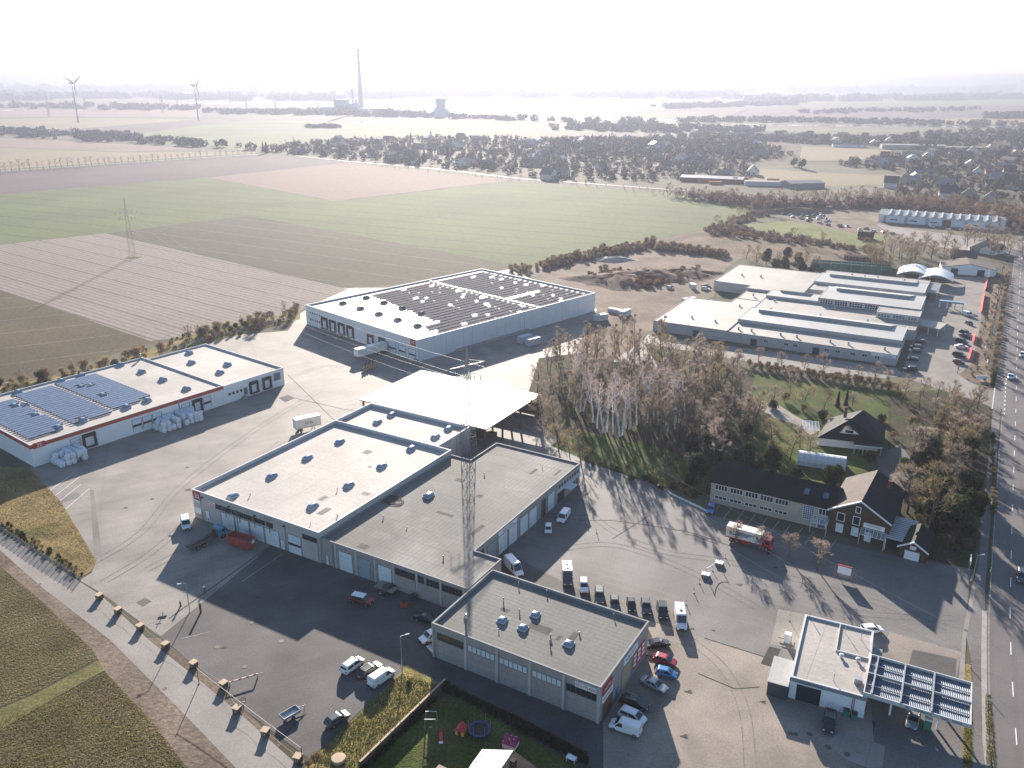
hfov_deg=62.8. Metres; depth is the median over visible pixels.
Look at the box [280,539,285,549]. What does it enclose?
side door
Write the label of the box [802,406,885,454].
villa
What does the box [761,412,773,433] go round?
garden tree
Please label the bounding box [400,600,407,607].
drum
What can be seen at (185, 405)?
dock door
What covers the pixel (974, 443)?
evergreen tree
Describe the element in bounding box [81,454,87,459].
bulk bag
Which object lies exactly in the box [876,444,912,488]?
driveway
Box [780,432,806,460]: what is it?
garden tree
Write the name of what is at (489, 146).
village house
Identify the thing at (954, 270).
barn door
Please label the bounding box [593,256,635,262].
rubble heap
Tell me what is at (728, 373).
garden tree
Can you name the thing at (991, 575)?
road marking
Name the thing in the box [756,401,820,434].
garden path
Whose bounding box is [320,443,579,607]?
workshop hall
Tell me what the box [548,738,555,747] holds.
hedge plant
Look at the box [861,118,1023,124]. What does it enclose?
field
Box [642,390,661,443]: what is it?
bare tree
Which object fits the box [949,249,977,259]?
outbuilding
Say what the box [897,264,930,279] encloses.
vaulted shelter
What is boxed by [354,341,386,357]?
semi trailer
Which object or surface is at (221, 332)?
hedgerow bush
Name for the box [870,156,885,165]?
village house
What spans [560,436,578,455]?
garden tree
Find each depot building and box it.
[680,174,744,183]
[744,180,780,186]
[780,180,824,188]
[832,143,866,146]
[879,144,945,149]
[910,169,936,176]
[944,146,984,150]
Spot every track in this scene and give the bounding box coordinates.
[0,661,103,729]
[6,153,269,170]
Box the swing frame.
[424,711,436,727]
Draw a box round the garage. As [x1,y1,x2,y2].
[897,523,935,563]
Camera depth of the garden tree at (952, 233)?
494.26 m
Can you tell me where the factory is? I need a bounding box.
[653,264,946,365]
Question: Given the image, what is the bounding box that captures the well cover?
[331,752,345,765]
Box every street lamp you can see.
[177,583,189,611]
[400,633,409,673]
[971,554,984,581]
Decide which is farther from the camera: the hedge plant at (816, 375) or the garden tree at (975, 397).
the hedge plant at (816, 375)
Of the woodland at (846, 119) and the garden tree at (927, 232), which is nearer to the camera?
the garden tree at (927, 232)
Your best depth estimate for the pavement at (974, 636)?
164.32 m
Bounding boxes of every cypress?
[834,391,840,406]
[843,390,848,405]
[904,477,911,499]
[914,494,923,515]
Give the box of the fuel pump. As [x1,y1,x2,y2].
[923,715,932,730]
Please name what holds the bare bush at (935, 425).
on the forest floor at (898, 412)
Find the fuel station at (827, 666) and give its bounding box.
[766,611,882,717]
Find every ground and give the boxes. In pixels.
[0,83,1023,767]
[268,133,1023,209]
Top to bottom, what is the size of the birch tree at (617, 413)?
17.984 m
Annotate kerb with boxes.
[959,585,975,679]
[981,610,990,767]
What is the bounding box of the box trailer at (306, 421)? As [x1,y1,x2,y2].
[292,413,320,431]
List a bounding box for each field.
[0,108,201,116]
[0,118,194,128]
[0,121,201,135]
[0,138,197,151]
[0,148,258,169]
[0,154,338,193]
[0,178,760,266]
[0,233,346,340]
[0,291,149,386]
[0,567,96,706]
[0,671,186,767]
[107,216,513,287]
[139,120,524,149]
[210,163,508,200]
[211,113,439,119]
[523,99,1023,112]
[633,108,858,123]
[662,229,881,263]
[676,127,1018,131]
[731,109,979,118]
[751,169,901,185]
[800,146,889,159]
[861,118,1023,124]
[876,105,1023,112]
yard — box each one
[30,270,648,636]
[161,545,624,767]
[508,460,970,659]
[521,240,741,360]
[603,619,873,767]
[614,342,657,366]
[775,207,894,235]
[793,612,962,767]
[876,224,1016,256]
[900,277,986,382]
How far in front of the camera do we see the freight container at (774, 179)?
850.75 m
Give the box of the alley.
[649,336,902,377]
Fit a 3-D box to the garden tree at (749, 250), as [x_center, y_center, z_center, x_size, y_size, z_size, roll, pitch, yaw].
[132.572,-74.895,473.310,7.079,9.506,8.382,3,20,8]
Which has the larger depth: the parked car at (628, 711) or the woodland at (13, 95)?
the woodland at (13, 95)
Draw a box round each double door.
[693,330,698,336]
[750,338,756,344]
[812,347,818,354]
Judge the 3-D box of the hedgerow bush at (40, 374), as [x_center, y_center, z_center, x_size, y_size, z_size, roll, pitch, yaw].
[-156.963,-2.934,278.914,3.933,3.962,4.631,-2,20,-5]
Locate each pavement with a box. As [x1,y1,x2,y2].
[61,492,80,502]
[90,490,102,559]
[136,598,150,606]
[279,395,293,401]
[761,647,780,666]
[771,609,804,649]
[827,732,884,767]
[882,632,960,674]
[909,650,956,677]
[967,279,1011,767]
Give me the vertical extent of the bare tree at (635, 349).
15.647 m
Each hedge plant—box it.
[367,758,373,765]
[372,753,378,759]
[376,747,385,755]
[391,734,398,740]
[406,719,413,726]
[411,713,418,722]
[416,708,423,717]
[430,696,436,702]
[442,680,451,691]
[448,685,457,694]
[454,689,461,696]
[459,690,467,698]
[464,694,472,702]
[470,696,478,705]
[476,700,483,707]
[481,702,489,711]
[487,705,495,714]
[493,709,500,717]
[497,711,504,720]
[503,712,512,724]
[509,717,517,726]
[515,720,522,729]
[520,722,527,732]
[524,723,534,733]
[530,729,539,736]
[536,731,543,740]
[542,734,550,744]
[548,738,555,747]
[552,739,562,750]
[558,740,568,752]
[564,746,571,755]
[575,751,583,761]
[580,755,588,765]
[746,359,752,365]
[764,361,770,368]
[773,365,781,373]
[813,373,821,379]
[831,375,838,381]
[834,371,842,379]
[842,373,852,381]
[852,373,860,382]
[865,376,872,384]
[872,377,881,385]
[883,382,892,390]
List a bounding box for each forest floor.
[529,344,762,495]
[888,390,991,568]
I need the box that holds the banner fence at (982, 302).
[980,293,984,311]
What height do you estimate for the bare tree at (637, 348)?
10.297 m
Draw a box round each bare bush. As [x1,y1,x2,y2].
[302,759,311,766]
[309,750,323,764]
[624,463,632,471]
[652,478,659,485]
[780,391,790,401]
[800,404,807,410]
[889,431,897,437]
[905,415,917,426]
[914,513,926,525]
[931,421,947,434]
[936,411,950,422]
[936,532,954,547]
[945,415,961,427]
[968,532,981,543]
[970,418,982,426]
[990,494,997,501]
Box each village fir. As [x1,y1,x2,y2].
[263,141,268,152]
[422,149,426,160]
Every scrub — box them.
[539,242,729,270]
[588,267,664,288]
[703,210,883,251]
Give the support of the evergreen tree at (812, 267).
on the ground at (540, 127)
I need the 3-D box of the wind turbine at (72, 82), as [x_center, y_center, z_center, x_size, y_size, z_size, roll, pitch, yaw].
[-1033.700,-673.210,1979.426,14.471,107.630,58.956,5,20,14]
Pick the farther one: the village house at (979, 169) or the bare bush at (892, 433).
the village house at (979, 169)
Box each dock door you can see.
[131,418,142,431]
[142,414,152,427]
[152,411,161,422]
[181,402,189,408]
[203,395,211,407]
[388,341,395,353]
[398,344,405,356]
[408,348,415,359]
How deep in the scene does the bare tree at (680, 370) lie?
254.93 m
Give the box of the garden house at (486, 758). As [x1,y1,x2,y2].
[469,749,536,767]
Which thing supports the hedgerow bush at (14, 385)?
on the verge at (151, 352)
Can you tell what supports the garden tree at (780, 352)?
on the ground at (540, 127)
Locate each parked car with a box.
[323,710,350,728]
[339,656,364,674]
[349,591,373,606]
[356,661,382,679]
[377,582,395,595]
[413,611,436,624]
[418,628,431,644]
[426,644,431,652]
[544,522,552,533]
[579,577,588,592]
[594,585,604,603]
[610,595,620,609]
[617,704,647,725]
[619,692,649,711]
[626,597,636,610]
[639,674,668,693]
[640,597,651,613]
[647,637,670,650]
[652,652,677,667]
[655,665,676,679]
[656,600,668,618]
[700,286,709,290]
[706,502,714,513]
[821,707,836,733]
[859,623,883,633]
[902,365,917,371]
[905,710,920,730]
[906,356,918,361]
[908,348,921,352]
[909,344,922,348]
[914,339,925,343]
[952,351,966,357]
[952,358,965,364]
[954,344,968,348]
[955,337,968,343]
[958,333,971,337]
[959,329,971,334]
[964,320,973,324]
[1007,373,1014,379]
[1016,566,1023,583]
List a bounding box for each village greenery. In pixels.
[267,134,547,176]
[540,134,793,180]
[683,132,918,148]
[839,144,1023,202]
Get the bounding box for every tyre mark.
[95,392,314,558]
[97,393,318,562]
[101,441,277,580]
[107,443,281,582]
[552,542,768,610]
[555,546,762,613]
[569,493,953,632]
[575,492,956,628]
[682,638,744,766]
[689,635,756,767]
[794,589,946,620]
[799,586,952,615]
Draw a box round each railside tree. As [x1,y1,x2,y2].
[946,199,954,212]
[1017,220,1023,233]
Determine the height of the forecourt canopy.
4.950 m
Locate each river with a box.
[514,116,676,120]
[666,123,1023,127]
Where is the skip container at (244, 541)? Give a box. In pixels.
[226,530,255,549]
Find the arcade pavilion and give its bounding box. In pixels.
[938,299,964,309]
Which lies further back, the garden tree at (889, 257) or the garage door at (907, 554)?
the garden tree at (889, 257)
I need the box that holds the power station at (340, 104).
[322,99,363,113]
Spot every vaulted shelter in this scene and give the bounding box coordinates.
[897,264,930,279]
[918,268,953,287]
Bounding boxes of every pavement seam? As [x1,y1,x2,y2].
[169,545,270,618]
[278,713,306,740]
[288,375,333,419]
[554,517,732,546]
[612,516,647,538]
[698,673,758,688]
[705,638,772,659]
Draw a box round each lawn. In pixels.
[368,690,578,767]
[551,429,709,494]
[741,371,895,485]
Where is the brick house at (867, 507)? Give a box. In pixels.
[826,470,905,550]
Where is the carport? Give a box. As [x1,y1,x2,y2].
[884,516,918,547]
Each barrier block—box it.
[701,567,709,577]
[715,558,723,566]
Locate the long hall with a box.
[878,209,1006,230]
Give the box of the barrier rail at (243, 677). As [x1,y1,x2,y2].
[229,673,257,685]
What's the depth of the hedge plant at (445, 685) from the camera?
137.20 m
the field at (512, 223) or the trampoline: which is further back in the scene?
the field at (512, 223)
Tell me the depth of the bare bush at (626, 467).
214.28 m
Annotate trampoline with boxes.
[468,720,490,739]
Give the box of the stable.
[857,231,874,239]
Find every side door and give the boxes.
[204,509,210,518]
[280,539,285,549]
[325,554,329,564]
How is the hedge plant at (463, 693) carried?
on the lawn at (416, 745)
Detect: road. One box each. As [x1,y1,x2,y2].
[0,532,299,767]
[903,375,993,406]
[987,228,1023,767]
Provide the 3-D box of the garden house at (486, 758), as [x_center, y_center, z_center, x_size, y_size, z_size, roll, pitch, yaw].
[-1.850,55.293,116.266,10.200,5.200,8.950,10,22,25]
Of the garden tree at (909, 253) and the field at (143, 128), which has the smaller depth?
the garden tree at (909, 253)
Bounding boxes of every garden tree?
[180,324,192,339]
[528,361,543,391]
[528,392,554,424]
[529,382,547,402]
[537,417,551,435]
[540,376,557,402]
[544,395,563,422]
[544,424,569,449]
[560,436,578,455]
[569,429,591,462]
[673,473,684,489]
[682,451,696,465]
[717,365,734,391]
[725,378,744,403]
[741,243,751,257]
[742,396,768,418]
[744,410,760,436]
[752,245,761,258]
[753,252,763,265]
[755,347,763,360]
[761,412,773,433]
[762,417,784,439]
[765,438,785,457]
[769,385,783,400]
[776,351,786,366]
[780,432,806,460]
[782,366,797,391]
[793,423,807,446]
[795,385,816,404]
[800,354,810,370]
[802,250,810,262]
[803,432,818,450]
[813,256,822,268]
[816,352,831,369]
[819,392,834,408]
[844,366,852,374]
[849,392,859,404]
[855,365,862,377]
[865,244,880,259]
[866,361,885,381]
[868,247,879,262]
[871,250,885,265]
[877,245,888,260]
[881,229,892,251]
[881,254,894,266]
[882,368,893,381]
[884,237,900,261]
[890,232,902,252]
[892,382,912,403]
[893,460,927,512]
[894,233,908,258]
[895,460,925,501]
[896,239,908,260]
[902,374,914,394]
[902,422,938,461]
[904,237,914,256]
[904,244,919,263]
[905,247,922,263]
[907,231,918,245]
[908,238,926,260]
[910,425,938,452]
[912,241,924,261]
[913,387,926,406]
[914,475,961,527]
[919,231,930,248]
[919,376,934,395]
[921,460,965,499]
[923,235,933,250]
[925,240,940,260]
[927,438,958,465]
[930,396,943,414]
[932,405,956,428]
[933,380,946,396]
[936,462,962,486]
[939,228,955,251]
[941,248,951,258]
[941,425,975,455]
[942,441,971,485]
[944,379,961,400]
[944,411,970,449]
[945,393,964,409]
[945,394,963,420]
[947,237,961,249]
[947,417,970,435]
[949,387,965,405]
[950,247,961,258]
[953,392,970,407]
[956,422,983,449]
[959,223,977,246]
[960,390,986,414]
[962,224,973,243]
[969,223,980,240]
[971,411,990,438]
[972,385,990,408]
[973,227,987,241]
[982,222,995,238]
[984,234,1000,257]
[990,236,1004,255]
[991,222,1004,240]
[997,226,1011,243]
[1002,233,1013,247]
[1003,239,1015,259]
[1005,222,1019,240]
[1015,236,1023,256]
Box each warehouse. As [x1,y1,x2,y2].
[0,344,284,466]
[305,268,594,362]
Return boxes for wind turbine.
[64,76,79,121]
[190,77,199,119]
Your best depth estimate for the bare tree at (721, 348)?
272.53 m
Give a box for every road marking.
[988,381,1004,767]
[1010,261,1021,744]
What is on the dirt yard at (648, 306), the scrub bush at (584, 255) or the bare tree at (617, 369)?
the scrub bush at (584, 255)
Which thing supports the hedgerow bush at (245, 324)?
on the verge at (151, 352)
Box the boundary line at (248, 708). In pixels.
[198,669,299,746]
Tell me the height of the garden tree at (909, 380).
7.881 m
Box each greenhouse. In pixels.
[797,450,846,470]
[811,261,891,273]
[812,259,891,266]
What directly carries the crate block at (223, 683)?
on the verge at (171, 652)
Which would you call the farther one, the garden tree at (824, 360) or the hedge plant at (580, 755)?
the garden tree at (824, 360)
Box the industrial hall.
[191,403,470,562]
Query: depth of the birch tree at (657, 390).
242.73 m
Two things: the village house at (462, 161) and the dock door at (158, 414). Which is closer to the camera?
the dock door at (158, 414)
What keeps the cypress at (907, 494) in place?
on the forest floor at (898, 412)
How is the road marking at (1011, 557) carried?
on the road at (1004, 630)
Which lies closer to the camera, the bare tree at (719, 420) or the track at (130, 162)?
the bare tree at (719, 420)
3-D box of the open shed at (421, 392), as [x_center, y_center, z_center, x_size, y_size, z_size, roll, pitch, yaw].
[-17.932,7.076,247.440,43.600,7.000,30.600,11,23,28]
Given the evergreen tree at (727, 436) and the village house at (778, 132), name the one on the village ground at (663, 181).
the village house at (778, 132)
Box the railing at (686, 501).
[668,492,705,510]
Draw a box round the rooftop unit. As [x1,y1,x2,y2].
[382,495,403,504]
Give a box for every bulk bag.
[52,452,58,459]
[58,450,64,456]
[58,460,65,467]
[64,453,70,460]
[65,459,71,465]
[70,452,75,458]
[75,449,81,456]
[81,448,86,454]
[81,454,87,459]
[155,419,160,425]
[160,421,166,427]
[171,423,176,429]
[175,417,180,422]
[180,413,185,419]
[184,419,189,424]
[188,413,193,418]
[193,411,198,417]
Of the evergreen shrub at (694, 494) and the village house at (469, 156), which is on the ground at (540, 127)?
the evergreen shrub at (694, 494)
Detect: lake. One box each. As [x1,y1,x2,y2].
[2,108,37,110]
[184,100,278,103]
[358,121,440,123]
[363,105,537,113]
[529,105,652,112]
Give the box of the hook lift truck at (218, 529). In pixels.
[185,523,227,550]
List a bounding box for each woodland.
[0,81,1023,92]
[0,89,341,100]
[0,100,200,110]
[0,125,256,149]
[202,107,658,124]
[304,123,341,127]
[329,87,744,98]
[548,121,765,132]
[548,131,760,159]
[650,100,798,108]
[674,114,1023,126]
[674,188,1023,228]
[743,90,1023,102]
[797,106,980,113]
[901,126,1023,149]
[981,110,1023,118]
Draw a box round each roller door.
[220,511,235,530]
[235,516,249,534]
[249,521,264,542]
[264,527,279,547]
[287,533,302,556]
[338,550,353,573]
[358,557,370,579]
[377,564,392,582]
[487,539,496,556]
[498,530,507,555]
[508,521,517,546]
[520,512,528,535]
[529,505,536,527]
[541,497,545,517]
[547,490,554,512]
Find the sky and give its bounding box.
[0,0,1023,86]
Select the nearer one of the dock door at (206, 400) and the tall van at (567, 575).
the tall van at (567, 575)
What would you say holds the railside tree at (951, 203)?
on the ground at (540, 127)
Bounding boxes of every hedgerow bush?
[9,383,20,390]
[15,374,26,384]
[22,380,32,387]
[33,371,46,380]
[37,366,53,378]
[42,377,51,382]
[56,366,66,375]
[77,358,90,371]
[94,360,103,368]
[100,355,113,366]
[109,359,118,364]
[119,350,130,359]
[130,345,142,357]
[153,341,167,354]
[196,326,206,337]
[202,323,211,335]
[206,329,215,336]
[211,321,222,332]
[219,330,224,336]
[224,320,231,328]
[241,321,248,326]
[245,314,252,322]
[249,317,262,328]
[252,311,266,320]
[265,311,273,317]
[285,308,294,318]
[725,215,737,227]
[762,200,772,210]
[789,227,801,242]
[814,231,827,245]
[864,237,875,248]
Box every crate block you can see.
[95,592,103,600]
[113,606,122,614]
[135,622,144,630]
[160,640,169,649]
[188,659,198,668]
[218,678,228,688]
[231,703,241,714]
[259,726,270,737]
[292,752,302,763]
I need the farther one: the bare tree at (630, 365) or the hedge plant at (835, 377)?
the hedge plant at (835, 377)
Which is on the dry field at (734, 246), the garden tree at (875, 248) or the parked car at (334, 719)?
the garden tree at (875, 248)
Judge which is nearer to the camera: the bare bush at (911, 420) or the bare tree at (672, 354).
the bare bush at (911, 420)
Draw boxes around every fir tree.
[684,459,697,485]
[743,445,755,467]
[929,509,939,539]
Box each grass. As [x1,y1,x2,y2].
[0,470,93,575]
[963,724,972,766]
[985,694,995,766]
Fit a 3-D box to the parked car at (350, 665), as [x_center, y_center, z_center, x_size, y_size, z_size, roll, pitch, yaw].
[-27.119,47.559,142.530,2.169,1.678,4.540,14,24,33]
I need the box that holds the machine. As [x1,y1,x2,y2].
[410,592,417,600]
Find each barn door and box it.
[951,268,957,273]
[977,270,984,275]
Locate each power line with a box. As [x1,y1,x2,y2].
[131,231,1022,730]
[138,222,1023,690]
[147,221,1021,660]
[157,247,1022,713]
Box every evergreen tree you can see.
[683,438,701,454]
[686,432,701,446]
[687,453,710,480]
[696,425,715,445]
[706,443,726,466]
[713,428,729,444]
[727,448,744,465]
[738,419,754,435]
[741,441,757,458]
[757,445,782,471]
[761,251,770,264]
[771,258,780,267]
[782,259,789,268]
[783,247,792,257]
[794,252,802,262]
[795,257,803,265]
[797,261,806,270]
[808,264,815,271]
[822,464,844,485]
[910,451,933,478]
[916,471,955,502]
[920,432,946,460]
[922,481,951,519]
[939,493,977,531]
[955,437,981,465]
[957,469,985,498]
[964,487,990,517]
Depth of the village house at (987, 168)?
923.09 m
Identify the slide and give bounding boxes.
[439,729,442,743]
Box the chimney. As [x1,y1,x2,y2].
[356,49,363,108]
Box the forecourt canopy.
[863,654,972,729]
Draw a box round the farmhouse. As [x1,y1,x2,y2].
[968,236,1000,254]
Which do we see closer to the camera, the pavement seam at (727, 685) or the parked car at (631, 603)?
the pavement seam at (727, 685)
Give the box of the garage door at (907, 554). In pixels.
[904,550,919,561]
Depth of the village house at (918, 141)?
1315.91 m
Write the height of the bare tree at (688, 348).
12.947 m
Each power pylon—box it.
[115,200,136,258]
[448,348,484,457]
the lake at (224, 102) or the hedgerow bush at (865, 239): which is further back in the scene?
the lake at (224, 102)
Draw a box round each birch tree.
[568,346,587,401]
[571,348,581,391]
[577,365,597,411]
[585,373,594,422]
[592,379,604,428]
[593,379,614,432]
[606,382,616,433]
[610,381,632,436]
[611,370,634,428]
[630,377,641,425]
[634,353,648,408]
[640,365,658,409]
[644,373,656,422]
[644,378,660,422]
[652,361,667,403]
[666,363,681,422]
[667,379,681,432]
[668,375,679,428]
[679,373,688,417]
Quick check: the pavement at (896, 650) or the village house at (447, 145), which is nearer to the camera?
the pavement at (896, 650)
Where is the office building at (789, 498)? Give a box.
[710,460,842,534]
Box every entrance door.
[816,518,826,528]
[863,532,871,542]
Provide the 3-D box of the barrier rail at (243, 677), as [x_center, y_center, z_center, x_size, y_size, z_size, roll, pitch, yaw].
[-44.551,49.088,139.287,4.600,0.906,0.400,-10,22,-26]
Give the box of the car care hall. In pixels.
[431,569,648,723]
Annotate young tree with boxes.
[727,521,745,546]
[752,526,769,549]
[782,532,800,556]
[809,536,832,569]
[988,348,1003,365]
[990,345,1002,356]
[991,335,1002,345]
[991,357,1002,375]
[993,332,1004,341]
[995,314,1006,323]
[995,322,1006,336]
[998,297,1009,310]
[1001,292,1009,303]
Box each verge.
[0,310,299,393]
[0,550,234,767]
[148,638,280,747]
[305,665,438,767]
[959,277,1003,386]
[963,664,972,767]
[987,409,1001,584]
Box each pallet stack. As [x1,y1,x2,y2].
[476,428,482,437]
[486,431,492,438]
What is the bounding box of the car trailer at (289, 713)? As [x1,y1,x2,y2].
[279,703,305,721]
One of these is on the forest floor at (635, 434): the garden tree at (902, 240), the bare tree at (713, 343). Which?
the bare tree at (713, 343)
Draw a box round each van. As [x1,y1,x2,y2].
[180,513,190,529]
[366,666,395,687]
[503,553,523,576]
[556,507,570,523]
[561,560,573,585]
[608,715,642,737]
[673,602,687,629]
[961,310,973,316]
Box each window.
[70,437,80,445]
[195,507,200,513]
[215,504,230,513]
[231,509,251,520]
[252,517,264,525]
[274,372,280,380]
[302,533,316,543]
[395,567,414,580]
[417,575,423,583]
[426,578,438,589]
[441,584,461,596]
[558,468,578,489]
[558,489,563,502]
[571,476,578,483]
[715,484,727,491]
[715,495,726,500]
[729,498,741,504]
[730,487,742,495]
[744,502,756,507]
[745,491,757,498]
[759,506,771,511]
[760,494,773,502]
[774,509,786,514]
[775,498,788,505]
[802,505,814,519]
[804,488,809,494]
[818,508,828,516]
[820,299,832,304]
[823,492,829,498]
[834,301,847,306]
[835,523,843,532]
[836,512,844,521]
[849,302,862,308]
[850,526,858,536]
[852,516,860,525]
[855,506,861,513]
[864,304,877,309]
[877,313,889,317]
[892,315,904,319]
[907,317,916,320]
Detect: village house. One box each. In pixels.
[294,148,305,153]
[332,137,345,145]
[338,144,347,153]
[357,137,364,143]
[367,149,377,156]
[373,139,384,146]
[383,136,395,139]
[383,155,403,161]
[389,145,399,154]
[402,149,419,156]
[404,151,415,158]
[408,156,417,163]
[413,143,427,148]
[425,134,434,140]
[428,143,436,148]
[437,147,446,153]
[443,144,454,151]
[446,139,454,144]
[451,142,462,149]
[456,133,465,138]
[457,157,470,166]
[466,153,476,160]
[471,138,481,144]
[471,158,480,164]
[481,159,495,166]
[486,144,496,152]
[519,159,541,166]
[522,140,535,146]
[534,154,547,160]
[537,150,550,158]
[539,167,557,179]
[545,147,562,153]
[552,167,569,176]
[553,152,566,160]
[555,155,566,160]
[588,153,598,160]
[595,161,606,169]
[599,140,608,146]
[618,146,628,153]
[651,151,664,160]
[653,145,665,151]
[659,161,671,168]
[674,152,687,161]
[679,164,689,173]
[687,156,708,162]
[696,151,706,155]
[701,160,714,167]
[714,146,726,151]
[716,169,734,175]
[736,144,746,148]
[746,131,755,135]
[747,165,758,174]
[754,149,768,156]
[760,134,770,138]
[772,131,783,136]
[795,133,804,137]
[807,138,819,143]
[837,132,848,135]
[841,135,851,141]
[869,139,876,145]
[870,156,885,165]
[875,160,889,167]
[880,151,890,158]
[883,175,899,187]
[892,157,902,165]
[895,134,905,138]
[900,175,922,184]
[902,151,918,158]
[906,154,918,163]
[912,140,923,143]
[920,149,934,157]
[935,177,954,186]
[936,148,948,154]
[936,161,955,168]
[938,184,957,199]
[959,151,973,158]
[960,187,976,199]
[965,159,975,166]
[966,146,978,153]
[973,166,983,174]
[982,190,998,202]
[984,172,1003,180]
[985,166,999,173]
[985,179,1010,187]
[986,144,994,150]
[995,151,1005,157]
[996,162,1011,167]
[1000,156,1017,161]
[1002,165,1015,173]
[1003,174,1018,185]
[1010,141,1018,147]
[1012,179,1023,189]
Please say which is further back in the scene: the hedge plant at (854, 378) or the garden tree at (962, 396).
the hedge plant at (854, 378)
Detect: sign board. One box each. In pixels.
[837,564,852,578]
[974,375,988,379]
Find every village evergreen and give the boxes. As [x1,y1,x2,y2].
[790,157,797,166]
[797,158,806,168]
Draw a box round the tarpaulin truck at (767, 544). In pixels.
[725,521,773,551]
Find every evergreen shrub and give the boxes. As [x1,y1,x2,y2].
[645,473,653,479]
[668,482,675,488]
[689,492,697,497]
[767,400,778,408]
[789,465,804,477]
[817,409,828,418]
[864,450,876,461]
[877,413,887,421]
[899,457,909,464]
[968,528,979,538]
[969,525,979,532]
[988,450,995,455]
[989,504,996,509]
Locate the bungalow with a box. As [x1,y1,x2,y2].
[979,243,1007,254]
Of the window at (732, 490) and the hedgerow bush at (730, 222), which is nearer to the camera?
the window at (732, 490)
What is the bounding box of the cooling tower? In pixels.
[432,98,450,116]
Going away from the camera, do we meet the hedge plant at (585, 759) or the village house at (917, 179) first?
the hedge plant at (585, 759)
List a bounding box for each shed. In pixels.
[359,370,540,449]
[844,254,875,261]
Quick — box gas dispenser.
[778,631,794,645]
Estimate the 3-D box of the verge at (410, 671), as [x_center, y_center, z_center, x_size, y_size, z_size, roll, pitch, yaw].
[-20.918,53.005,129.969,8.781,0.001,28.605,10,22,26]
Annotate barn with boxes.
[939,257,996,276]
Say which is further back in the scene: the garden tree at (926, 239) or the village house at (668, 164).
the village house at (668, 164)
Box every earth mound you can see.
[557,273,653,290]
[611,269,699,283]
[667,268,725,280]
[757,207,835,214]
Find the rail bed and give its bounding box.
[292,155,683,190]
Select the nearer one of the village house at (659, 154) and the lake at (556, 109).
the village house at (659, 154)
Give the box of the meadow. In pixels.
[738,221,888,245]
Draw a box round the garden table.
[565,753,576,760]
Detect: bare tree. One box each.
[543,343,552,369]
[546,338,559,372]
[552,352,563,373]
[552,360,567,396]
[553,337,565,372]
[555,326,568,349]
[555,333,564,360]
[562,377,576,413]
[565,334,572,355]
[566,369,579,405]
[570,359,587,409]
[570,386,581,417]
[571,338,584,358]
[577,351,587,387]
[580,335,590,358]
[582,320,592,346]
[582,325,592,353]
[582,356,592,384]
[583,341,592,364]
[584,357,599,396]
[588,329,604,372]
[589,378,603,411]
[590,329,604,362]
[590,356,607,394]
[592,336,603,363]
[598,359,606,376]
[599,339,607,360]
[606,350,616,386]
[608,323,619,348]
[609,372,629,410]
[612,329,628,375]
[612,330,622,355]
[614,396,626,430]
[616,357,632,392]
[617,358,629,388]
[618,314,628,343]
[618,358,637,401]
[619,383,636,428]
[623,354,639,385]
[624,335,632,360]
[627,329,644,369]
[628,313,638,338]
[630,383,645,420]
[631,358,652,395]
[633,327,644,355]
[634,339,640,357]
[635,353,652,381]
[636,396,654,436]
[637,356,654,398]
[641,336,647,355]
[642,333,655,363]
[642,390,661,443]
[642,395,654,428]
[646,345,658,375]
[653,331,669,365]
[653,375,667,417]
[654,372,663,399]
[654,395,675,446]
[655,388,675,437]
[657,315,667,346]
[657,320,669,350]
[660,358,672,394]
[660,376,676,418]
[661,367,679,396]
[662,334,673,363]
[663,386,683,434]
[664,335,679,372]
[665,346,681,381]
[665,347,678,367]
[666,401,678,439]
[670,386,688,426]
[673,353,687,389]
[674,388,692,432]
[677,366,691,405]
[679,338,692,365]
[681,406,694,439]
[682,359,697,396]
[682,369,696,410]
[689,397,703,431]
[690,341,708,383]
[691,378,704,413]
[692,332,706,357]
[692,339,709,379]
[694,346,707,375]
[694,424,708,447]
[696,354,710,396]
[698,363,715,406]
[698,366,709,404]
[700,385,716,416]
[701,410,715,446]
[705,341,722,376]
[705,397,729,442]
[707,341,724,378]
[709,362,725,396]
[709,391,722,418]
[709,416,731,462]
[710,341,725,382]
[712,379,727,395]
[712,393,728,430]
[712,400,723,424]
[714,345,726,377]
[718,363,729,390]
[721,388,734,420]
[724,355,741,394]
[728,395,739,425]
[730,349,745,385]
[732,369,750,407]
[735,397,756,441]
[738,386,759,419]
[750,390,769,442]
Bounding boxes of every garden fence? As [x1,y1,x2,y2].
[0,527,37,553]
[37,552,80,580]
[359,678,445,767]
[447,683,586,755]
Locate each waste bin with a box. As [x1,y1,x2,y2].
[843,707,849,716]
[851,710,857,720]
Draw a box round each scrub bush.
[581,253,588,259]
[654,243,660,250]
[663,242,671,250]
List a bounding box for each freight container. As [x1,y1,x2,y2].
[517,333,532,343]
[525,336,540,345]
[593,313,607,321]
[608,307,622,313]
[619,308,630,317]
[689,282,696,288]
[697,179,708,181]
[709,181,721,183]
[767,178,779,180]
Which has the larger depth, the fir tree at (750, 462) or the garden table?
the fir tree at (750, 462)

